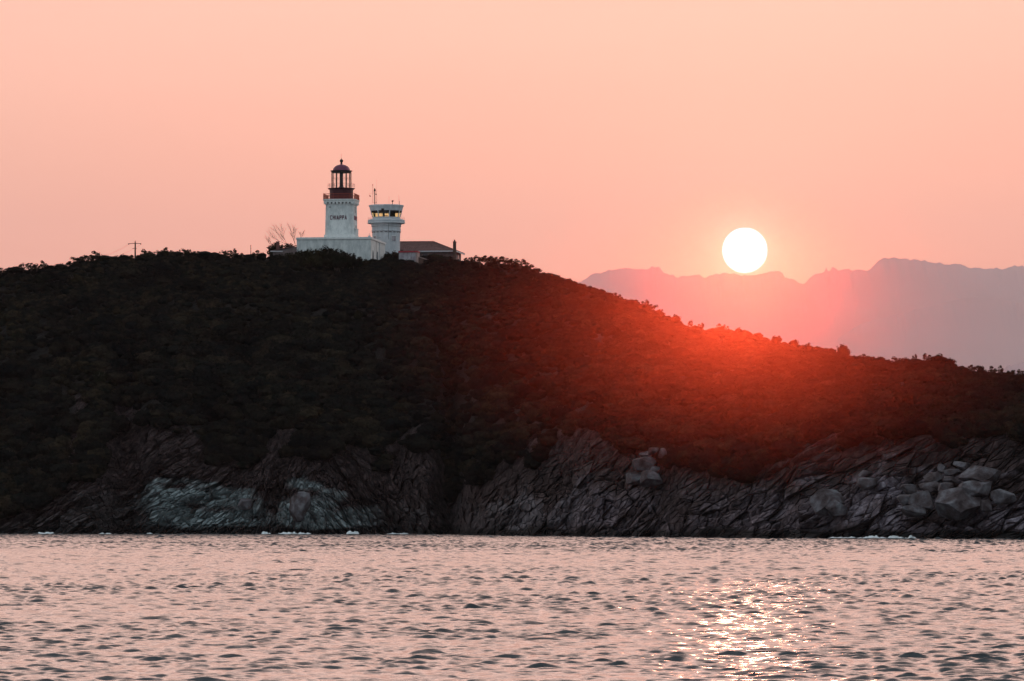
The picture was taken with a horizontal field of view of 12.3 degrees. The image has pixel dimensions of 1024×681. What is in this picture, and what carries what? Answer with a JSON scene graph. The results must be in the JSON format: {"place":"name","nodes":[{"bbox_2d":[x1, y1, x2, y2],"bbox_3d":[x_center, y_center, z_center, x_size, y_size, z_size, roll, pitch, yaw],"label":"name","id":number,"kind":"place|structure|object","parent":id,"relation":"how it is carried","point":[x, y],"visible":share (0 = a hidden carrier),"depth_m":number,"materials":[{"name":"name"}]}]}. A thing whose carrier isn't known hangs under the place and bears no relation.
{"place":"outdoors","nodes":[
{"label":"outdoors","id":0,"kind":"place"},
{"bbox_2d":[0,533,1023,680],"bbox_3d":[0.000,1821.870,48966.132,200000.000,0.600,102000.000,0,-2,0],"label":"water","id":1,"kind":"structure","parent":0,"point":[269,607],"depth_m":153.74,"materials":[{"name":"pink liquid"}]},
{"bbox_2d":[279,532,310,533],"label":"sea foam","id":2,"kind":"object","parent":1,"relation":"on","point":[293,533],"visible":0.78,"depth_m":789.15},
{"bbox_2d":[860,535,898,537],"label":"sea foam","id":3,"kind":"object","parent":1,"relation":"on","point":[875,536],"visible":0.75,"depth_m":640.78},
{"bbox_2d":[0,256,1023,538],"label":"headland","id":4,"kind":"structure","parent":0,"point":[160,480],"depth_m":760.73,"materials":[{"name":"stone"}]},
{"bbox_2d":[25,263,37,274],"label":"shrub","id":5,"kind":"object","parent":4,"relation":"on","point":[28,266],"visible":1,"depth_m":894.82,"materials":[{"name":"green plant"}]},
{"bbox_2d":[32,264,42,271],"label":"shrub","id":6,"kind":"object","parent":4,"relation":"on","point":[36,268],"visible":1,"depth_m":894.71,"materials":[{"name":"green plant"}]},
{"bbox_2d":[39,260,48,267],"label":"shrub","id":7,"kind":"object","parent":4,"relation":"on","point":[44,264],"visible":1,"depth_m":896.39,"materials":[{"name":"green plant"}]},
{"bbox_2d":[69,256,85,261],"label":"shrub","id":8,"kind":"object","parent":4,"relation":"on","point":[79,258],"visible":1,"depth_m":895.11,"materials":[{"name":"green plant"}]},
{"bbox_2d":[81,255,95,260],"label":"shrub","id":9,"kind":"object","parent":4,"relation":"on","point":[86,257],"visible":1,"depth_m":895.52,"materials":[{"name":"green plant"}]},
{"bbox_2d":[89,251,103,259],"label":"shrub","id":10,"kind":"object","parent":4,"relation":"on","point":[97,255],"visible":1,"depth_m":895.35,"materials":[{"name":"green plant"}]},
{"bbox_2d":[98,255,110,260],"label":"shrub","id":11,"kind":"object","parent":4,"relation":"on","point":[104,257],"visible":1,"depth_m":894.73,"materials":[{"name":"green plant"}]},
{"bbox_2d":[117,254,131,260],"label":"shrub","id":12,"kind":"object","parent":4,"relation":"on","point":[123,257],"visible":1,"depth_m":894.29,"materials":[{"name":"green plant"}]},
{"bbox_2d":[128,241,140,259],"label":"utility pole","id":13,"kind":"object","parent":4,"relation":"on","point":[135,243],"visible":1,"depth_m":894.20,"materials":[{"name":"brown wood"}]},
{"bbox_2d":[145,253,155,257],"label":"shrub","id":14,"kind":"object","parent":4,"relation":"on","point":[151,255],"visible":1,"depth_m":892.96,"materials":[{"name":"green plant"}]},
{"bbox_2d":[179,248,185,256],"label":"shrub","id":15,"kind":"object","parent":4,"relation":"on","point":[184,250],"visible":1,"depth_m":892.59,"materials":[{"name":"green plant"}]},
{"bbox_2d":[188,251,199,255],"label":"shrub","id":16,"kind":"object","parent":4,"relation":"on","point":[195,252],"visible":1,"depth_m":893.14,"materials":[{"name":"green plant"}]},
{"bbox_2d":[196,251,211,258],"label":"shrub","id":17,"kind":"object","parent":4,"relation":"on","point":[203,254],"visible":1,"depth_m":892.70,"materials":[{"name":"green plant"}]},
{"bbox_2d":[210,252,220,259],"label":"shrub","id":18,"kind":"object","parent":4,"relation":"on","point":[215,255],"visible":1,"depth_m":892.80,"materials":[{"name":"green plant"}]},
{"bbox_2d":[228,249,236,257],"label":"shrub","id":19,"kind":"object","parent":4,"relation":"on","point":[231,254],"visible":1,"depth_m":892.71,"materials":[{"name":"green plant"}]},
{"bbox_2d":[238,498,251,509],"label":"boulder","id":20,"kind":"object","parent":4,"relation":"on","point":[244,503],"visible":1,"depth_m":798.53,"materials":[{"name":"stone"}]},
{"bbox_2d":[252,250,260,259],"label":"shrub","id":21,"kind":"object","parent":4,"relation":"on","point":[256,254],"visible":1,"depth_m":891.42,"materials":[{"name":"green plant"}]},
{"bbox_2d":[257,252,266,260],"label":"shrub","id":22,"kind":"object","parent":4,"relation":"on","point":[262,256],"visible":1,"depth_m":891.48,"materials":[{"name":"green plant"}]},
{"bbox_2d":[266,242,282,255],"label":"tree","id":23,"kind":"object","parent":4,"relation":"on","point":[270,248],"visible":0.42,"depth_m":916.69,"materials":[{"name":"green plant"}]},
{"bbox_2d":[267,223,286,244],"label":"bare tree","id":24,"kind":"object","parent":4,"relation":"on","point":[278,234],"visible":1,"depth_m":915.28,"materials":[{"name":"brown wood"}]},
{"bbox_2d":[270,241,296,255],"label":"outbuilding","id":25,"kind":"structure","parent":4,"relation":"on","point":[293,249],"depth_m":906.56,"materials":[{"name":"tile"}]},
{"bbox_2d":[281,243,292,249],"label":"tree","id":26,"kind":"object","parent":4,"relation":"on","point":[289,245],"visible":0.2,"depth_m":916.76,"materials":[{"name":"green plant"}]},
{"bbox_2d":[284,252,292,260],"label":"shrub","id":27,"kind":"object","parent":4,"relation":"on","point":[289,255],"visible":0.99,"depth_m":892.49,"materials":[{"name":"green plant"}]},
{"bbox_2d":[292,248,302,266],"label":"shrub","id":28,"kind":"object","parent":4,"relation":"on","point":[296,256],"visible":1,"depth_m":889.31,"materials":[{"name":"green plant"}]},
{"bbox_2d":[289,491,310,521],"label":"boulder","id":29,"kind":"object","parent":4,"relation":"on","point":[300,503],"visible":1,"depth_m":790.95,"materials":[{"name":"stone"}]},
{"bbox_2d":[295,407,318,420],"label":"shrub","id":30,"kind":"object","parent":4,"relation":"on","point":[306,413],"visible":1,"depth_m":813.32,"materials":[{"name":"green plant"}]},
{"bbox_2d":[301,248,316,266],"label":"shrub","id":31,"kind":"object","parent":4,"relation":"on","point":[307,252],"visible":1,"depth_m":888.63,"materials":[{"name":"green plant"}]},
{"bbox_2d":[312,248,323,265],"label":"shrub","id":32,"kind":"object","parent":4,"relation":"on","point":[316,251],"visible":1,"depth_m":889.64,"materials":[{"name":"green plant"}]},
{"bbox_2d":[319,245,333,267],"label":"shrub","id":33,"kind":"object","parent":4,"relation":"on","point":[326,252],"visible":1,"depth_m":888.23,"materials":[{"name":"green plant"}]},
{"bbox_2d":[329,247,340,269],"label":"shrub","id":34,"kind":"object","parent":4,"relation":"on","point":[336,254],"visible":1,"depth_m":887.96,"materials":[{"name":"green plant"}]},
{"bbox_2d":[296,158,385,259],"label":"lighthouse","id":35,"kind":"object","parent":4,"relation":"on","point":[341,229],"visible":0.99,"depth_m":900.17,"materials":[{"name":"white paint"}]},
{"bbox_2d":[328,311,353,322],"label":"shrub","id":36,"kind":"object","parent":4,"relation":"on","point":[341,317],"visible":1,"depth_m":857.81,"materials":[{"name":"green plant"}]},
{"bbox_2d":[337,249,347,267],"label":"shrub","id":37,"kind":"object","parent":4,"relation":"on","point":[343,254],"visible":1,"depth_m":888.51,"materials":[{"name":"green plant"}]},
{"bbox_2d":[346,252,353,268],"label":"shrub","id":38,"kind":"object","parent":4,"relation":"on","point":[350,258],"visible":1,"depth_m":888.67,"materials":[{"name":"green plant"}]},
{"bbox_2d":[351,253,355,268],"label":"cypress","id":39,"kind":"object","parent":4,"relation":"on","point":[354,257],"visible":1,"depth_m":888.96,"materials":[{"name":"green plant"}]},
{"bbox_2d":[353,257,363,267],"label":"shrub","id":40,"kind":"object","parent":4,"relation":"on","point":[359,262],"visible":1,"depth_m":888.65,"materials":[{"name":"green plant"}]},
{"bbox_2d":[363,259,370,266],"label":"shrub","id":41,"kind":"object","parent":4,"relation":"on","point":[366,262],"visible":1,"depth_m":889.63,"materials":[{"name":"green plant"}]},
{"bbox_2d":[368,184,404,253],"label":"control tower","id":42,"kind":"structure","parent":4,"relation":"on","point":[386,229],"depth_m":914.98,"materials":[{"name":"paint"}]},
{"bbox_2d":[383,251,393,257],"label":"shrub","id":43,"kind":"object","parent":4,"relation":"on","point":[388,254],"visible":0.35,"depth_m":905.79,"materials":[{"name":"green plant"}]},
{"bbox_2d":[392,251,398,261],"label":"shrub","id":44,"kind":"object","parent":4,"relation":"on","point":[396,255],"visible":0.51,"depth_m":907.45,"materials":[{"name":"green plant"}]},
{"bbox_2d":[398,251,419,261],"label":"hut","id":45,"kind":"object","parent":4,"relation":"on","point":[410,255],"visible":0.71,"depth_m":900.92,"materials":[{"name":"paint"}]},
{"bbox_2d":[418,256,426,263],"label":"sloping wall","id":46,"kind":"structure","parent":4,"relation":"on","point":[420,259],"depth_m":899.79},
{"bbox_2d":[420,255,432,259],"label":"shrub","id":47,"kind":"object","parent":4,"relation":"on","point":[427,257],"visible":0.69,"depth_m":906.13,"materials":[{"name":"green plant"}]},
{"bbox_2d":[400,240,464,259],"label":"tiled house","id":48,"kind":"structure","parent":4,"relation":"on","point":[424,248],"depth_m":919.64,"materials":[{"name":"tile"}]},
{"bbox_2d":[428,254,441,259],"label":"shrub","id":49,"kind":"object","parent":4,"relation":"on","point":[435,255],"visible":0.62,"depth_m":906.83,"materials":[{"name":"green plant"}]},
{"bbox_2d":[434,255,452,259],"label":"shrub","id":50,"kind":"object","parent":4,"relation":"on","point":[442,257],"visible":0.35,"depth_m":905.39,"materials":[{"name":"green plant"}]},
{"bbox_2d":[470,255,476,261],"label":"shrub","id":51,"kind":"object","parent":4,"relation":"on","point":[473,259],"visible":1,"depth_m":889.03,"materials":[{"name":"green plant"}]},
{"bbox_2d":[476,257,484,265],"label":"shrub","id":52,"kind":"object","parent":4,"relation":"on","point":[480,259],"visible":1,"depth_m":887.91,"materials":[{"name":"green plant"}]},
{"bbox_2d":[481,255,493,265],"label":"shrub","id":53,"kind":"object","parent":4,"relation":"on","point":[486,259],"visible":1,"depth_m":888.17,"materials":[{"name":"green plant"}]},
{"bbox_2d":[493,256,503,267],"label":"shrub","id":54,"kind":"object","parent":4,"relation":"on","point":[499,260],"visible":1,"depth_m":887.66,"materials":[{"name":"green plant"}]},
{"bbox_2d":[500,257,508,264],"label":"shrub","id":55,"kind":"object","parent":4,"relation":"on","point":[504,262],"visible":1,"depth_m":888.07,"materials":[{"name":"green plant"}]},
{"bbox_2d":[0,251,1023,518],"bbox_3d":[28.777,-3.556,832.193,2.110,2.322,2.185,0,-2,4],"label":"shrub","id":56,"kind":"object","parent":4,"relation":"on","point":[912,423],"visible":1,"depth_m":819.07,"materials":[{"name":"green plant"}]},
{"bbox_2d":[507,259,517,268],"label":"shrub","id":57,"kind":"object","parent":4,"relation":"on","point":[511,261],"visible":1,"depth_m":885.03,"materials":[{"name":"green plant"}]},
{"bbox_2d":[515,259,525,269],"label":"shrub","id":58,"kind":"object","parent":4,"relation":"on","point":[523,262],"visible":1,"depth_m":880.83,"materials":[{"name":"green plant"}]},
{"bbox_2d":[523,262,533,271],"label":"shrub","id":59,"kind":"object","parent":4,"relation":"on","point":[529,266],"visible":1,"depth_m":880.07,"materials":[{"name":"green plant"}]},
{"bbox_2d":[602,343,614,352],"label":"shrub","id":60,"kind":"object","parent":4,"relation":"on","point":[606,348],"visible":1,"depth_m":786.63,"materials":[{"name":"green plant"}]},
{"bbox_2d":[608,292,619,297],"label":"shrub","id":61,"kind":"object","parent":4,"relation":"on","point":[612,296],"visible":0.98,"depth_m":851.42,"materials":[{"name":"green plant"}]},
{"bbox_2d":[626,299,637,303],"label":"shrub","id":62,"kind":"object","parent":4,"relation":"on","point":[630,301],"visible":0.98,"depth_m":847.23,"materials":[{"name":"green plant"}]},
{"bbox_2d":[626,471,640,484],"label":"boulder","id":63,"kind":"object","parent":4,"relation":"on","point":[633,478],"visible":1,"depth_m":706.48,"materials":[{"name":"stone"}]},
{"bbox_2d":[632,457,656,471],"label":"boulder","id":64,"kind":"object","parent":63,"relation":"on","point":[640,464],"visible":1,"depth_m":705.62,"materials":[{"name":"stone"}]},
{"bbox_2d":[639,451,651,456],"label":"boulder","id":65,"kind":"object","parent":64,"relation":"on","point":[643,454],"visible":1,"depth_m":708.66,"materials":[{"name":"stone"}]},
{"bbox_2d":[648,448,658,454],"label":"boulder","id":66,"kind":"object","parent":64,"relation":"on","point":[651,451],"visible":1,"depth_m":706.94,"materials":[{"name":"stone"}]},
{"bbox_2d":[640,470,662,486],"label":"boulder","id":67,"kind":"object","parent":4,"relation":"on","point":[649,478],"visible":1,"depth_m":701.88,"materials":[{"name":"stone"}]},
{"bbox_2d":[650,466,659,471],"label":"boulder","id":68,"kind":"object","parent":67,"relation":"on","point":[655,468],"visible":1,"depth_m":703.54,"materials":[{"name":"stone"}]},
{"bbox_2d":[647,304,657,310],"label":"shrub","id":69,"kind":"object","parent":4,"relation":"on","point":[652,308],"visible":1,"depth_m":839.41,"materials":[{"name":"green plant"}]},
{"bbox_2d":[658,448,666,457],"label":"boulder","id":70,"kind":"object","parent":4,"relation":"on","point":[662,452],"visible":1,"depth_m":703.96,"materials":[{"name":"stone"}]},
{"bbox_2d":[699,361,711,366],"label":"shrub","id":71,"kind":"object","parent":4,"relation":"on","point":[705,364],"visible":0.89,"depth_m":776.72,"materials":[{"name":"green plant"}]},
{"bbox_2d":[770,335,780,343],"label":"shrub","id":72,"kind":"object","parent":4,"relation":"on","point":[773,339],"visible":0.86,"depth_m":804.72,"materials":[{"name":"green plant"}]},
{"bbox_2d":[809,489,844,515],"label":"boulder","id":73,"kind":"object","parent":4,"relation":"on","point":[820,500],"visible":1,"depth_m":651.48,"materials":[{"name":"stone"}]},
{"bbox_2d":[825,500,847,516],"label":"boulder","id":74,"kind":"object","parent":4,"relation":"on","point":[834,508],"visible":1,"depth_m":649.69,"materials":[{"name":"stone"}]},
{"bbox_2d":[835,343,849,355],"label":"tree","id":75,"kind":"object","parent":4,"relation":"on","point":[843,348],"visible":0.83,"depth_m":788.79,"materials":[{"name":"green plant"}]},
{"bbox_2d":[856,477,876,490],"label":"boulder","id":76,"kind":"object","parent":4,"relation":"on","point":[865,483],"visible":1,"depth_m":649.38,"materials":[{"name":"stone"}]},
{"bbox_2d":[858,470,872,476],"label":"boulder","id":77,"kind":"object","parent":76,"relation":"on","point":[864,473],"visible":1,"depth_m":651.55,"materials":[{"name":"stone"}]},
{"bbox_2d":[896,494,911,505],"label":"boulder","id":78,"kind":"object","parent":4,"relation":"on","point":[903,499],"visible":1,"depth_m":639.74,"materials":[{"name":"stone"}]},
{"bbox_2d":[900,484,916,493],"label":"boulder","id":79,"kind":"object","parent":4,"relation":"on","point":[908,488],"visible":1,"depth_m":643.20,"materials":[{"name":"stone"}]},
{"bbox_2d":[901,505,925,516],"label":"boulder","id":80,"kind":"object","parent":4,"relation":"on","point":[912,511],"visible":1,"depth_m":637.29,"materials":[{"name":"stone"}]},
{"bbox_2d":[907,490,933,509],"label":"boulder","id":81,"kind":"object","parent":80,"relation":"on","point":[923,499],"visible":1,"depth_m":638.15,"materials":[{"name":"stone"}]},
{"bbox_2d":[918,481,938,491],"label":"boulder","id":82,"kind":"object","parent":81,"relation":"on","point":[932,486],"visible":1,"depth_m":639.94,"materials":[{"name":"stone"}]},
{"bbox_2d":[923,472,942,482],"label":"boulder","id":83,"kind":"object","parent":82,"relation":"on","point":[933,476],"visible":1,"depth_m":641.08,"materials":[{"name":"stone"}]},
{"bbox_2d":[922,353,931,359],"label":"shrub","id":84,"kind":"object","parent":4,"relation":"on","point":[925,356],"visible":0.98,"depth_m":766.71,"materials":[{"name":"green plant"}]},
{"bbox_2d":[928,353,946,360],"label":"shrub","id":85,"kind":"object","parent":4,"relation":"on","point":[940,357],"visible":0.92,"depth_m":762.32,"materials":[{"name":"green plant"}]},
{"bbox_2d":[937,464,944,473],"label":"boulder","id":86,"kind":"object","parent":4,"relation":"on","point":[940,468],"visible":1,"depth_m":642.72,"materials":[{"name":"stone"}]},
{"bbox_2d":[938,482,954,490],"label":"boulder","id":87,"kind":"object","parent":4,"relation":"on","point":[945,485],"visible":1,"depth_m":637.24,"materials":[{"name":"stone"}]},
{"bbox_2d":[943,476,957,483],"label":"boulder","id":88,"kind":"object","parent":87,"relation":"on","point":[952,479],"visible":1,"depth_m":638.15,"materials":[{"name":"stone"}]},
{"bbox_2d":[941,358,956,362],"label":"shrub","id":89,"kind":"object","parent":4,"relation":"on","point":[948,359],"visible":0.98,"depth_m":759.57,"materials":[{"name":"green plant"}]},
{"bbox_2d":[943,469,961,475],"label":"boulder","id":90,"kind":"object","parent":4,"relation":"on","point":[951,472],"visible":1,"depth_m":639.57,"materials":[{"name":"stone"}]},
{"bbox_2d":[953,461,970,470],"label":"boulder","id":91,"kind":"object","parent":90,"relation":"on","point":[962,466],"visible":1,"depth_m":639.99,"materials":[{"name":"stone"}]},
{"bbox_2d":[935,487,980,520],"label":"boulder","id":92,"kind":"object","parent":4,"relation":"on","point":[957,503],"visible":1,"depth_m":631.85,"materials":[{"name":"stone"}]},
{"bbox_2d":[958,480,992,498],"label":"boulder","id":93,"kind":"object","parent":92,"relation":"on","point":[975,488],"visible":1,"depth_m":632.73,"materials":[{"name":"stone"}]},
{"bbox_2d":[958,466,1000,485],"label":"boulder","id":94,"kind":"object","parent":93,"relation":"on","point":[980,473],"visible":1,"depth_m":634.61,"materials":[{"name":"stone"}]},
{"bbox_2d":[967,365,978,370],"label":"shrub","id":95,"kind":"object","parent":4,"relation":"on","point":[972,368],"visible":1,"depth_m":755.23,"materials":[{"name":"green plant"}]},
{"bbox_2d":[980,500,991,511],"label":"boulder","id":96,"kind":"object","parent":4,"relation":"on","point":[985,506],"visible":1,"depth_m":630.53,"materials":[{"name":"stone"}]},
{"bbox_2d":[988,366,996,371],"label":"shrub","id":97,"kind":"object","parent":4,"relation":"on","point":[993,368],"visible":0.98,"depth_m":748.97,"materials":[{"name":"green plant"}]},
{"bbox_2d":[990,489,1015,504],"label":"boulder","id":98,"kind":"object","parent":4,"relation":"on","point":[1000,497],"visible":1,"depth_m":629.88,"materials":[{"name":"stone"}]},
{"bbox_2d":[1007,370,1015,374],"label":"shrub","id":99,"kind":"object","parent":4,"relation":"on","point":[1012,372],"visible":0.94,"depth_m":742.84,"materials":[{"name":"green plant"}]},
{"bbox_2d":[0,0,1023,283],"label":"sky","id":100,"kind":"structure","parent":0,"point":[575,140],"materials":[{"name":"pink"}]},
{"bbox_2d":[578,257,1023,347],"bbox_3d":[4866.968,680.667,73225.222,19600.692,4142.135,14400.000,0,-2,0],"label":"mountains","id":101,"kind":"structure","parent":0,"point":[825,308],"depth_m":74212.96,"materials":[{"name":"pink"}]},
{"bbox_2d":[826,297,1023,372],"bbox_3d":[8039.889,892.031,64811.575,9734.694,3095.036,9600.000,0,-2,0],"label":"mountains","id":102,"kind":"structure","parent":0,"point":[986,332],"depth_m":65342.06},
{"bbox_2d":[1003,362,1023,373],"bbox_3d":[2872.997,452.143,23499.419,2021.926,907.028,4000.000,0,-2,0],"label":"hills","id":103,"kind":"structure","parent":0,"point":[1018,365],"depth_m":23963.11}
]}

